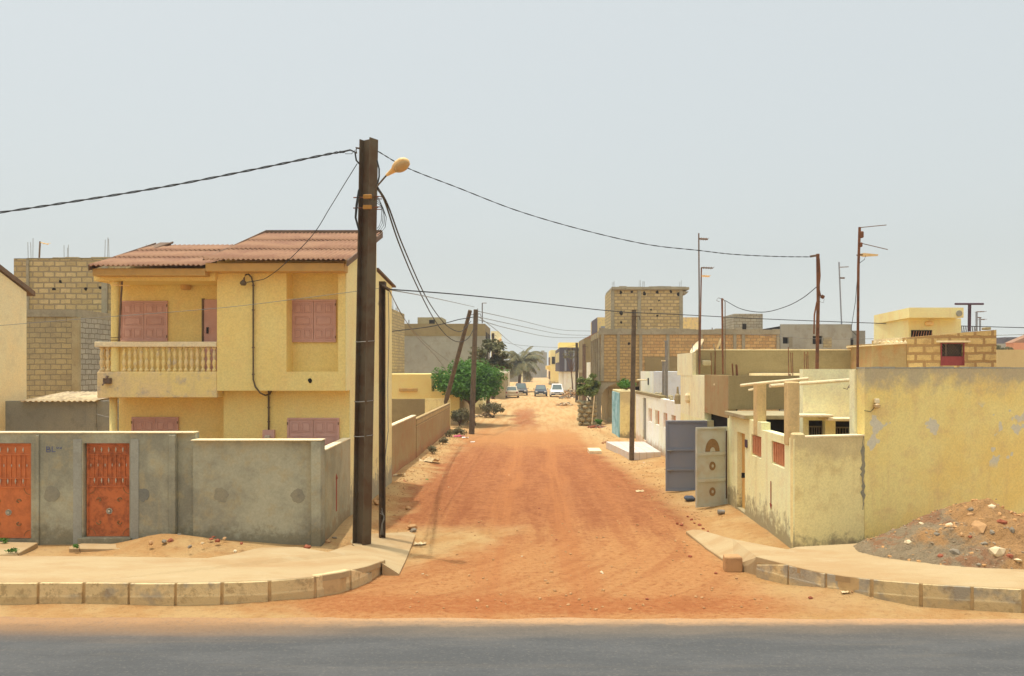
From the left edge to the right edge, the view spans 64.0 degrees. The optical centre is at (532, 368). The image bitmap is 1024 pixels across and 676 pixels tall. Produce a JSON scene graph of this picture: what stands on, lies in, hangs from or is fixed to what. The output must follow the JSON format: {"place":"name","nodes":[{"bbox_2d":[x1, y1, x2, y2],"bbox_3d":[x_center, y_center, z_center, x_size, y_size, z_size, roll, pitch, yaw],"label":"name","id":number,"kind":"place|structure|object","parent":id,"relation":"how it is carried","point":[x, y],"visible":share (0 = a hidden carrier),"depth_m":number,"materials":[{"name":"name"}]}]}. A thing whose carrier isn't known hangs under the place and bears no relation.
{"place":"outdoors","nodes":[
{"label":"outdoors","id":0,"kind":"place"},
{"bbox_2d":[0,544,384,582],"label":"pavement","id":1,"kind":"structure","parent":0,"point":[273,564],"depth_m":13.60,"materials":[{"name":"concrete"}]},
{"bbox_2d":[0,616,1023,675],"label":"asphalt road","id":2,"kind":"structure","parent":0,"point":[197,646],"depth_m":10.54,"materials":[{"name":"asphalt"}]},
{"bbox_2d":[0,370,1023,619],"bbox_3d":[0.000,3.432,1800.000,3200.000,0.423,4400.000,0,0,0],"label":"ground","id":3,"kind":"structure","parent":0,"point":[824,602],"depth_m":15.22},
{"bbox_2d":[0,264,34,430],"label":"gable house","id":4,"kind":"structure","parent":3,"relation":"on","point":[15,291],"depth_m":24.33,"materials":[{"name":"beige paint"}]},
{"bbox_2d":[0,542,37,555],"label":"concrete step","id":5,"kind":"object","parent":3,"relation":"on","point":[25,547],"visible":0.56,"depth_m":15.62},
{"bbox_2d":[5,391,118,430],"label":"shed","id":6,"kind":"structure","parent":3,"relation":"on","point":[71,411],"depth_m":24.00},
{"bbox_2d":[14,239,146,400],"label":"unfinished block house","id":7,"kind":"structure","parent":3,"relation":"on","point":[63,356],"depth_m":31.90,"materials":[{"name":"concrete"}]},
{"bbox_2d":[69,543,120,551],"bbox_3d":[-8.089,3.530,15.749,1.570,0.240,0.497,0,0,0],"label":"concrete step","id":8,"kind":"object","parent":3,"relation":"on","point":[85,547],"visible":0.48,"depth_m":15.59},
{"bbox_2d":[0,431,324,545],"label":"yard wall","id":9,"kind":"structure","parent":3,"relation":"on","point":[79,487],"depth_m":16.30,"materials":[{"name":"paint"}]},
{"bbox_2d":[0,443,30,537],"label":"door","id":10,"kind":"structure","parent":9,"relation":"in","point":[15,458],"depth_m":16.36,"materials":[{"name":"orange paint"}]},
{"bbox_2d":[87,443,128,535],"bbox_3d":[-8.469,2.420,16.398,0.888,1.864,0.085,0,0,0],"label":"door","id":11,"kind":"structure","parent":9,"relation":"in","point":[107,463],"depth_m":16.40,"materials":[{"name":"orange paint"}]},
{"bbox_2d":[38,567,381,604],"bbox_3d":[-8.120,3.468,12.689,11.372,0.384,1.601,0,0,-10],"label":"kerb bedding","id":12,"kind":"object","parent":3,"relation":"on","point":[334,586],"visible":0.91,"depth_m":12.99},
{"bbox_2d":[0,583,37,604],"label":"kerb stone","id":13,"kind":"object","parent":12,"relation":"on","point":[18,593],"visible":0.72,"depth_m":12.48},
{"bbox_2d":[40,582,82,603],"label":"kerb stone","id":14,"kind":"object","parent":12,"relation":"on","point":[61,592],"visible":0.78,"depth_m":12.48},
{"bbox_2d":[85,582,128,603],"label":"kerb stone","id":15,"kind":"object","parent":12,"relation":"on","point":[107,592],"visible":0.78,"depth_m":12.48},
{"bbox_2d":[130,583,174,605],"bbox_3d":[-5.790,3.466,12.533,0.675,0.389,0.164,0,0,0],"label":"kerb stone","id":16,"kind":"object","parent":12,"relation":"on","point":[159,594],"visible":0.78,"depth_m":12.46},
{"bbox_2d":[177,582,220,605],"bbox_3d":[-5.096,3.465,12.557,0.649,0.390,0.154,0,0,-3],"label":"kerb stone","id":17,"kind":"object","parent":12,"relation":"on","point":[195,594],"visible":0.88,"depth_m":12.48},
{"bbox_2d":[224,581,267,604],"bbox_3d":[-4.405,3.465,12.625,0.652,0.390,0.154,0,0,-8],"label":"kerb stone","id":18,"kind":"object","parent":12,"relation":"on","point":[244,592],"visible":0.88,"depth_m":12.55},
{"bbox_2d":[271,577,313,600],"bbox_3d":[-3.752,3.465,12.797,0.639,0.389,0.154,0,0,-21],"label":"kerb stone","id":19,"kind":"object","parent":12,"relation":"on","point":[302,588],"visible":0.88,"depth_m":12.73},
{"bbox_2d":[313,569,349,597],"bbox_3d":[-3.237,3.461,13.152,0.154,0.398,0.626,0,0,41],"label":"kerb stone","id":20,"kind":"object","parent":12,"relation":"on","point":[319,588],"visible":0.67,"depth_m":12.93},
{"bbox_2d":[345,569,371,588],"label":"kerb stone","id":21,"kind":"object","parent":12,"relation":"on","point":[358,578],"visible":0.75,"depth_m":13.57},
{"bbox_2d":[88,230,395,514],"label":"two storey house","id":22,"kind":"structure","parent":3,"relation":"on","point":[279,369],"depth_m":19.30,"materials":[{"name":"yellow paint"}]},
{"bbox_2d":[113,281,129,340],"bbox_3d":[-9.490,-1.325,18.919,0.379,1.397,0.066,0,0,0],"label":"balcony roof post","id":23,"kind":"object","parent":22,"relation":"on","point":[120,307],"visible":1,"depth_m":18.91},
{"bbox_2d":[202,299,216,370],"bbox_3d":[-7.647,-0.816,19.848,0.726,1.762,0.097,0,0,0],"label":"balcony door","id":24,"kind":"structure","parent":22,"relation":"in","point":[209,316],"depth_m":19.84,"materials":[{"name":"pink paint"}]},
{"bbox_2d":[325,438,350,539],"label":"garden side wall","id":25,"kind":"structure","parent":3,"relation":"on","point":[337,483],"depth_m":17.70,"materials":[{"name":"grey concrete"}]},
{"bbox_2d":[343,137,409,545],"bbox_3d":[-2.965,-0.379,15.981,1.413,8.298,0.512,0,0,20],"label":"utility pole","id":26,"kind":"object","parent":3,"relation":"on","point":[366,206],"visible":0.99,"depth_m":16.18,"materials":[{"name":"wood"}]},
{"bbox_2d":[0,151,344,213],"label":"overhead cable","id":27,"kind":"object","parent":26,"relation":"attached to","point":[154,188],"visible":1,"depth_m":17.09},
{"bbox_2d":[247,164,356,282],"bbox_3d":[-4.813,-2.999,17.639,4.081,2.067,0.576,0,0,41],"label":"overhead cable","id":28,"kind":"object","parent":26,"relation":"attached to","point":[314,232],"visible":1,"depth_m":17.86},
{"bbox_2d":[376,186,470,331],"bbox_3d":[-3.623,-2.783,30.599,0.821,1.790,28.810,0,0,-1],"label":"overhead cable","id":29,"kind":"object","parent":26,"relation":"attached to","point":[408,257],"visible":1,"depth_m":23.80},
{"bbox_2d":[377,188,473,341],"bbox_3d":[-3.623,-2.513,30.602,1.010,2.323,28.813,0,0,0],"label":"overhead cable","id":30,"kind":"object","parent":26,"relation":"attached to","point":[378,190],"visible":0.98,"depth_m":24.37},
{"bbox_2d":[378,151,807,256],"bbox_3d":[1.819,-3.606,19.344,11.588,1.411,1.241,0,0,-27],"label":"overhead cable","id":31,"kind":"object","parent":26,"relation":"attached to","point":[586,230],"visible":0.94,"depth_m":19.67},
{"bbox_2d":[392,307,403,372],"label":"brick building","id":32,"kind":"structure","parent":3,"relation":"on","point":[397,346],"depth_m":62.59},
{"bbox_2d":[392,403,449,476],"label":"roadside wall","id":33,"kind":"structure","parent":3,"relation":"on","point":[413,437],"depth_m":32.31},
{"bbox_2d":[392,399,449,422],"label":"cross wall","id":34,"kind":"structure","parent":3,"relation":"on","point":[403,408],"depth_m":47.20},
{"bbox_2d":[392,373,469,424],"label":"flat yellow house","id":35,"kind":"structure","parent":3,"relation":"on","point":[412,385],"depth_m":52.00,"materials":[{"name":"paint"}]},
{"bbox_2d":[397,308,489,372],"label":"grey block building","id":36,"kind":"structure","parent":3,"relation":"on","point":[419,356],"depth_m":75.00,"materials":[{"name":"concrete"}]},
{"bbox_2d":[444,310,472,403],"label":"utility pole","id":37,"kind":"object","parent":3,"relation":"on","point":[454,369],"visible":0.84,"depth_m":46.25,"materials":[{"name":"wood"}]},
{"bbox_2d":[450,408,468,426],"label":"bush","id":38,"kind":"object","parent":3,"relation":"on","point":[459,415],"visible":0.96,"depth_m":48.73,"materials":[{"name":"green plant"}]},
{"bbox_2d":[431,358,508,425],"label":"broadleaf tree","id":39,"kind":"object","parent":3,"relation":"on","point":[489,378],"visible":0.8,"depth_m":51.07,"materials":[{"name":"green plant"}]},
{"bbox_2d":[469,309,480,433],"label":"utility pole","id":40,"kind":"object","parent":3,"relation":"on","point":[473,383],"visible":0.84,"depth_m":44.89,"materials":[{"name":"wood"}]},
{"bbox_2d":[475,395,486,413],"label":"ochre garden wall","id":41,"kind":"structure","parent":3,"relation":"on","point":[478,410],"depth_m":64.00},
{"bbox_2d":[468,338,512,413],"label":"broadleaf tree","id":42,"kind":"object","parent":3,"relation":"on","point":[497,357],"visible":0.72,"depth_m":62.56,"materials":[{"name":"green plant"}]},
{"bbox_2d":[490,371,509,398],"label":"tan low house","id":43,"kind":"structure","parent":3,"relation":"on","point":[504,384],"depth_m":96.35,"materials":[{"name":"white paint"}]},
{"bbox_2d":[503,360,529,381],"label":"dark low house","id":44,"kind":"structure","parent":3,"relation":"on","point":[514,378],"depth_m":220.00,"materials":[{"name":"beige paint"}]},
{"bbox_2d":[528,351,546,377],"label":"grey end building","id":45,"kind":"structure","parent":3,"relation":"on","point":[541,372],"depth_m":330.00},
{"bbox_2d":[545,342,578,384],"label":"yellow storey house","id":46,"kind":"structure","parent":3,"relation":"on","point":[553,376],"depth_m":180.00,"materials":[{"name":"paint"}]},
{"bbox_2d":[555,347,578,391],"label":"charcoal house","id":47,"kind":"structure","parent":3,"relation":"on","point":[562,368],"depth_m":125.00,"materials":[{"name":"white paint"}]},
{"bbox_2d":[558,387,578,398],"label":"rubble heap","id":48,"kind":"object","parent":3,"relation":"on","point":[569,394],"visible":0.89,"depth_m":98.41,"materials":[{"name":"stone"}]},
{"bbox_2d":[562,347,578,388],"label":"bare tree","id":49,"kind":"object","parent":3,"relation":"on","point":[571,367],"visible":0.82,"depth_m":117.88,"materials":[{"name":"grey plant"}]},
{"bbox_2d":[567,343,578,401],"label":"utility pole","id":50,"kind":"object","parent":3,"relation":"on","point":[576,349],"visible":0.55,"depth_m":85.90,"materials":[{"name":"wood"}]},
{"bbox_2d":[582,344,585,400],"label":"utility pole","id":51,"kind":"object","parent":3,"relation":"on","point":[583,363],"visible":0.81,"depth_m":75.87,"materials":[{"name":"wood"}]},
{"bbox_2d":[576,396,597,425],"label":"stone planter","id":52,"kind":"object","parent":3,"relation":"on","point":[587,411],"visible":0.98,"depth_m":51.59,"materials":[{"name":"stone"}]},
{"bbox_2d":[576,373,600,401],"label":"potted plant","id":53,"kind":"object","parent":52,"relation":"in","point":[590,387],"visible":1,"depth_m":51.70,"materials":[{"name":"green plant"}]},
{"bbox_2d":[578,332,601,404],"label":"tan plaster house","id":54,"kind":"structure","parent":3,"relation":"on","point":[587,341],"depth_m":78.80,"materials":[{"name":"paint"}]},
{"bbox_2d":[612,389,635,437],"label":"teal painted booth","id":55,"kind":"object","parent":3,"relation":"on","point":[620,413],"visible":0.5,"depth_m":41.60,"materials":[{"name":"paint"}]},
{"bbox_2d":[617,378,635,389],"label":"roof plant","id":56,"kind":"object","parent":55,"relation":"on","point":[624,384],"visible":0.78,"depth_m":43.25,"materials":[{"name":"green plant"}]},
{"bbox_2d":[587,442,660,459],"bbox_3d":[3.738,3.475,34.629,2.681,0.350,4.944,0,0,0],"label":"tiled porch","id":57,"kind":"object","parent":3,"relation":"on","point":[643,450],"visible":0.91,"depth_m":34.29,"materials":[{"name":"tile"}]},
{"bbox_2d":[629,310,639,460],"bbox_3d":[4.003,0.748,32.195,0.444,6.108,0.210,0,0,0],"label":"utility pole","id":58,"kind":"object","parent":3,"relation":"on","point":[632,393],"visible":0.84,"depth_m":32.12,"materials":[{"name":"wood"}]},
{"bbox_2d":[591,317,697,334],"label":"tan rear building","id":59,"kind":"structure","parent":3,"relation":"on","point":[597,323],"depth_m":88.00,"materials":[{"name":"beige paint"}]},
{"bbox_2d":[635,387,680,456],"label":"white compound wall","id":60,"kind":"structure","parent":3,"relation":"on","point":[655,411],"depth_m":34.95,"materials":[{"name":"paint"}]},
{"bbox_2d":[644,398,645,439],"bbox_3d":[5.238,2.330,37.716,0.040,1.940,0.965,0,0,-3],"label":"door","id":61,"kind":"structure","parent":60,"relation":"in","point":[644,398],"depth_m":37.99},
{"bbox_2d":[637,371,680,399],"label":"pale blue house","id":62,"kind":"structure","parent":3,"relation":"on","point":[651,381],"depth_m":42.00,"materials":[{"name":"paint"}]},
{"bbox_2d":[661,360,665,394],"bbox_3d":[5.901,1.609,37.000,0.185,3.981,0.185,0,0,22],"label":"metal post","id":63,"kind":"object","parent":3,"relation":"on","point":[663,377],"visible":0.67,"depth_m":36.96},
{"bbox_2d":[664,340,668,398],"bbox_3d":[6.200,1.137,38.000,0.208,4.925,0.130,0,0,-22],"label":"metal post","id":64,"kind":"object","parent":3,"relation":"on","point":[666,368],"visible":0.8,"depth_m":37.95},
{"bbox_2d":[591,280,779,421],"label":"unfinished brick building","id":65,"kind":"structure","parent":3,"relation":"on","point":[610,354],"depth_m":52.62,"materials":[{"name":"concrete"}]},
{"bbox_2d":[665,420,706,490],"bbox_3d":[4.441,2.518,23.669,1.198,2.043,0.093,0,0,0],"label":"metal gate leaf","id":66,"kind":"object","parent":3,"relation":"on","point":[679,455],"visible":0.8,"depth_m":23.70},
{"bbox_2d":[677,347,850,503],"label":"gate house","id":67,"kind":"structure","parent":3,"relation":"on","point":[711,393],"depth_m":25.70,"materials":[{"name":"beige paint"}]},
{"bbox_2d":[698,233,707,373],"bbox_3d":[5.320,-2.028,25.600,0.303,4.406,0.500,0,0,0],"label":"antenna mast","id":68,"kind":"object","parent":67,"relation":"on","point":[701,238],"visible":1,"depth_m":25.59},
{"bbox_2d":[699,267,713,373],"bbox_3d":[5.393,-1.492,25.500,0.436,3.334,0.500,0,0,0],"label":"antenna mast","id":69,"kind":"object","parent":67,"relation":"on","point":[700,311],"visible":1,"depth_m":25.48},
{"bbox_2d":[695,427,727,507],"bbox_3d":[4.596,2.520,21.029,0.913,2.040,0.074,0,0,-19],"label":"metal gate leaf","id":70,"kind":"object","parent":67,"relation":"attached to","point":[711,466],"visible":0.97,"depth_m":21.04,"materials":[{"name":"metal"}]},
{"bbox_2d":[716,298,725,373],"bbox_3d":[5.854,-1.017,25.500,0.288,2.383,0.060,0,0,0],"label":"antenna mast","id":71,"kind":"object","parent":67,"relation":"on","point":[722,299],"visible":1,"depth_m":25.48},
{"bbox_2d":[810,254,824,368],"bbox_3d":[7.448,-1.477,21.448,0.354,3.068,0.195,0,0,0],"label":"cable mast","id":72,"kind":"object","parent":67,"relation":"on","point":[818,292],"visible":0.96,"depth_m":21.47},
{"bbox_2d":[724,369,855,434],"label":"compound house","id":73,"kind":"structure","parent":3,"relation":"on","point":[824,409],"depth_m":18.60,"materials":[{"name":"beige paint"}]},
{"bbox_2d":[809,420,821,434],"bbox_3d":[6.451,1.787,18.795,0.372,1.225,0.090,0,0,0],"label":"window","id":74,"kind":"structure","parent":73,"relation":"in","point":[815,426],"depth_m":18.80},
{"bbox_2d":[836,421,848,433],"bbox_3d":[7.102,1.797,18.795,0.460,1.206,0.090,0,0,0],"label":"window","id":75,"kind":"structure","parent":73,"relation":"in","point":[842,427],"depth_m":18.80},
{"bbox_2d":[729,381,865,548],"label":"corner compound wall","id":76,"kind":"structure","parent":3,"relation":"on","point":[791,486],"depth_m":15.97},
{"bbox_2d":[741,433,744,508],"bbox_3d":[5.089,2.490,19.825,0.231,1.860,0.772,0,0,0],"label":"door","id":77,"kind":"structure","parent":76,"relation":"in","point":[743,435],"depth_m":20.07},
{"bbox_2d":[740,377,808,386],"bbox_3d":[5.167,0.296,17.859,0.348,0.236,1.723,0,0,-40],"label":"pergola pole","id":78,"kind":"object","parent":76,"relation":"on","point":[773,381],"visible":1,"depth_m":17.70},
{"bbox_2d":[769,378,848,387],"bbox_3d":[5.787,0.292,16.950,2.504,0.174,0.072,0,0,-31],"label":"pergola pole","id":79,"kind":"object","parent":76,"relation":"on","point":[813,382],"visible":0.65,"depth_m":16.97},
{"bbox_2d":[844,225,887,388],"bbox_3d":[7.091,-0.893,17.571,1.054,4.400,0.217,0,0,-14],"label":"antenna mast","id":80,"kind":"object","parent":76,"relation":"attached to","point":[860,236],"visible":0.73,"depth_m":17.58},
{"bbox_2d":[763,324,864,411],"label":"grey cement building","id":81,"kind":"structure","parent":3,"relation":"on","point":[837,336],"depth_m":58.00,"materials":[{"name":"paint"}]},
{"bbox_2d":[823,338,831,346],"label":"blocked window","id":82,"kind":"structure","parent":81,"relation":"in","point":[827,342],"depth_m":57.98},
{"bbox_2d":[838,262,848,323],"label":"antenna mast","id":83,"kind":"object","parent":81,"relation":"on","point":[839,267],"visible":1,"depth_m":58.37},
{"bbox_2d":[757,563,1023,612],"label":"kerb bedding","id":84,"kind":"object","parent":3,"relation":"on","point":[853,585],"visible":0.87,"depth_m":12.70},
{"bbox_2d":[756,565,787,584],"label":"kerb stone","id":85,"kind":"object","parent":84,"relation":"on","point":[776,573],"visible":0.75,"depth_m":13.87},
{"bbox_2d":[789,566,824,587],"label":"kerb stone","id":86,"kind":"object","parent":84,"relation":"on","point":[808,578],"visible":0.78,"depth_m":13.33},
{"bbox_2d":[827,574,869,596],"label":"kerb stone","id":87,"kind":"object","parent":84,"relation":"on","point":[864,586],"visible":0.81,"depth_m":12.78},
{"bbox_2d":[874,579,918,606],"bbox_3d":[5.591,3.462,12.615,0.638,0.396,0.154,0,0,21],"label":"kerb stone","id":88,"kind":"object","parent":84,"relation":"on","point":[906,593],"visible":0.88,"depth_m":12.54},
{"bbox_2d":[923,584,969,609],"bbox_3d":[6.250,3.464,12.409,0.652,0.392,0.154,0,0,15],"label":"kerb stone","id":89,"kind":"object","parent":84,"relation":"on","point":[946,596],"visible":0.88,"depth_m":12.34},
{"bbox_2d":[974,587,1021,612],"bbox_3d":[6.928,3.464,12.254,0.642,0.393,0.154,0,0,12],"label":"kerb stone","id":90,"kind":"object","parent":84,"relation":"on","point":[997,599],"visible":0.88,"depth_m":12.18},
{"bbox_2d":[874,308,963,338],"bbox_3d":[13.635,0.776,29.730,1.998,5.648,4.540,0,0,0],"label":"yellow roof room","id":91,"kind":"object","parent":3,"relation":"on","point":[910,322],"visible":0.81,"depth_m":28.00,"materials":[{"name":"paint"}]},
{"bbox_2d":[911,330,931,336],"bbox_3d":[13.279,-1.135,27.975,0.710,0.354,0.045,0,0,0],"label":"window","id":92,"kind":"structure","parent":91,"relation":"in","point":[914,333],"depth_m":27.97,"materials":[{"name":"metal"}]},
{"bbox_2d":[847,327,995,368],"bbox_3d":[11.739,1.194,25.200,3.679,4.813,2.600,0,0,0],"label":"rough block room","id":93,"kind":"object","parent":3,"relation":"on","point":[972,349],"visible":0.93,"depth_m":24.00,"materials":[{"name":"beige brick"}]},
{"bbox_2d":[940,343,964,365],"bbox_3d":[12.291,-0.426,24.040,0.712,0.674,0.120,0,0,0],"label":"window","id":94,"kind":"structure","parent":93,"relation":"in","point":[951,353],"depth_m":24.01,"materials":[{"name":"red paint"}]},
{"bbox_2d":[955,303,983,330],"bbox_3d":[13.582,-1.606,25.500,0.886,0.878,0.100,0,0,0],"label":"mast","id":95,"kind":"object","parent":93,"relation":"on","point":[969,316],"visible":1,"depth_m":25.47,"materials":[{"name":"grey metal"}]},
{"bbox_2d":[849,367,1023,538],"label":"tall yellow wall","id":96,"kind":"structure","parent":3,"relation":"on","point":[937,438],"depth_m":16.54,"materials":[{"name":"beige paint"}]},
{"bbox_2d":[853,498,1023,568],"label":"rubble heap","id":97,"kind":"object","parent":3,"relation":"on","point":[984,533],"visible":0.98,"depth_m":14.12,"materials":[{"name":"gravel"}]},
{"bbox_2d":[996,350,1023,366],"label":"distant cream wall","id":98,"kind":"structure","parent":3,"relation":"on","point":[1009,358],"depth_m":34.00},
{"bbox_2d":[1006,335,1023,349],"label":"distant pink roof house","id":99,"kind":"structure","parent":3,"relation":"on","point":[1017,343],"depth_m":120.00,"materials":[{"name":"ceramic"}]},
{"bbox_2d":[0,0,1023,364],"label":"sky","id":100,"kind":"structure","parent":0,"point":[763,128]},
{"bbox_2d":[291,378,794,618],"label":"dirt street","id":101,"kind":"structure","parent":0,"point":[519,461],"depth_m":16.92,"materials":[{"name":"soil"}]},
{"bbox_2d":[351,532,414,575],"bbox_3d":[-3.036,3.531,15.999,1.244,0.238,3.435,0,0,-4],"label":"concrete apron","id":102,"kind":"object","parent":101,"relation":"on","point":[393,550],"visible":0.8,"depth_m":15.95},
{"bbox_2d":[378,281,389,537],"bbox_3d":[-3.101,0.951,17.103,0.234,5.498,0.609,0,0,-12],"label":"steel post","id":103,"kind":"object","parent":101,"relation":"on","point":[383,287],"visible":0.93,"depth_m":16.93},
{"bbox_2d":[0,288,378,325],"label":"overhead cable","id":104,"kind":"object","parent":103,"relation":"attached to","point":[181,311],"visible":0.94,"depth_m":17.73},
{"bbox_2d":[390,289,1023,327],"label":"overhead cable","id":105,"kind":"object","parent":103,"relation":"attached to","point":[645,313],"visible":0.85,"depth_m":27.05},
{"bbox_2d":[479,401,504,417],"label":"shrub","id":106,"kind":"object","parent":101,"relation":"on","point":[495,408],"visible":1,"depth_m":59.92,"materials":[{"name":"green plant"}]},
{"bbox_2d":[506,386,519,397],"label":"parked car","id":107,"kind":"object","parent":101,"relation":"on","point":[512,390],"visible":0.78,"depth_m":100.89,"materials":[{"name":"beige paint"}]},
{"bbox_2d":[516,383,528,394],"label":"parked car","id":108,"kind":"object","parent":101,"relation":"on","point":[522,387],"visible":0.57,"depth_m":111.05,"materials":[{"name":"grey paint"}]},
{"bbox_2d":[500,346,544,382],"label":"palm tree","id":109,"kind":"object","parent":101,"relation":"on","point":[520,363],"visible":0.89,"depth_m":126.73,"materials":[{"name":"green plant"}]},
{"bbox_2d":[533,385,547,395],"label":"parked car","id":110,"kind":"object","parent":101,"relation":"on","point":[540,389],"visible":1,"depth_m":106.50,"materials":[{"name":"blue paint"}]},
{"bbox_2d":[549,384,564,396],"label":"parked car","id":111,"kind":"object","parent":101,"relation":"on","point":[556,389],"visible":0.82,"depth_m":104.56,"materials":[{"name":"white paint"}]},
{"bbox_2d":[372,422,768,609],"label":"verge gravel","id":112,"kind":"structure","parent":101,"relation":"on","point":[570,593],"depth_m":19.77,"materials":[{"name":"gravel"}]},
{"bbox_2d":[723,554,741,571],"bbox_3d":[3.570,3.485,14.672,0.316,0.290,0.279,0,0,0],"label":"stone block","id":113,"kind":"object","parent":101,"relation":"on","point":[732,562],"depth_m":14.53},
{"bbox_2d":[686,530,786,574],"bbox_3d":[3.703,3.469,16.121,1.028,0.363,3.566,0,0,-21],"label":"concrete strip","id":114,"kind":"object","parent":101,"relation":"on","point":[718,546],"visible":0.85,"depth_m":15.75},
{"bbox_2d":[755,543,1023,592],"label":"pavement","id":115,"kind":"structure","parent":0,"point":[843,562],"depth_m":13.33,"materials":[{"name":"concrete"}]},
{"bbox_2d":[996,337,1016,347],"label":"distant grey house","id":116,"kind":"structure","parent":0,"point":[1001,341],"depth_m":170.00,"materials":[{"name":"grey paint"}]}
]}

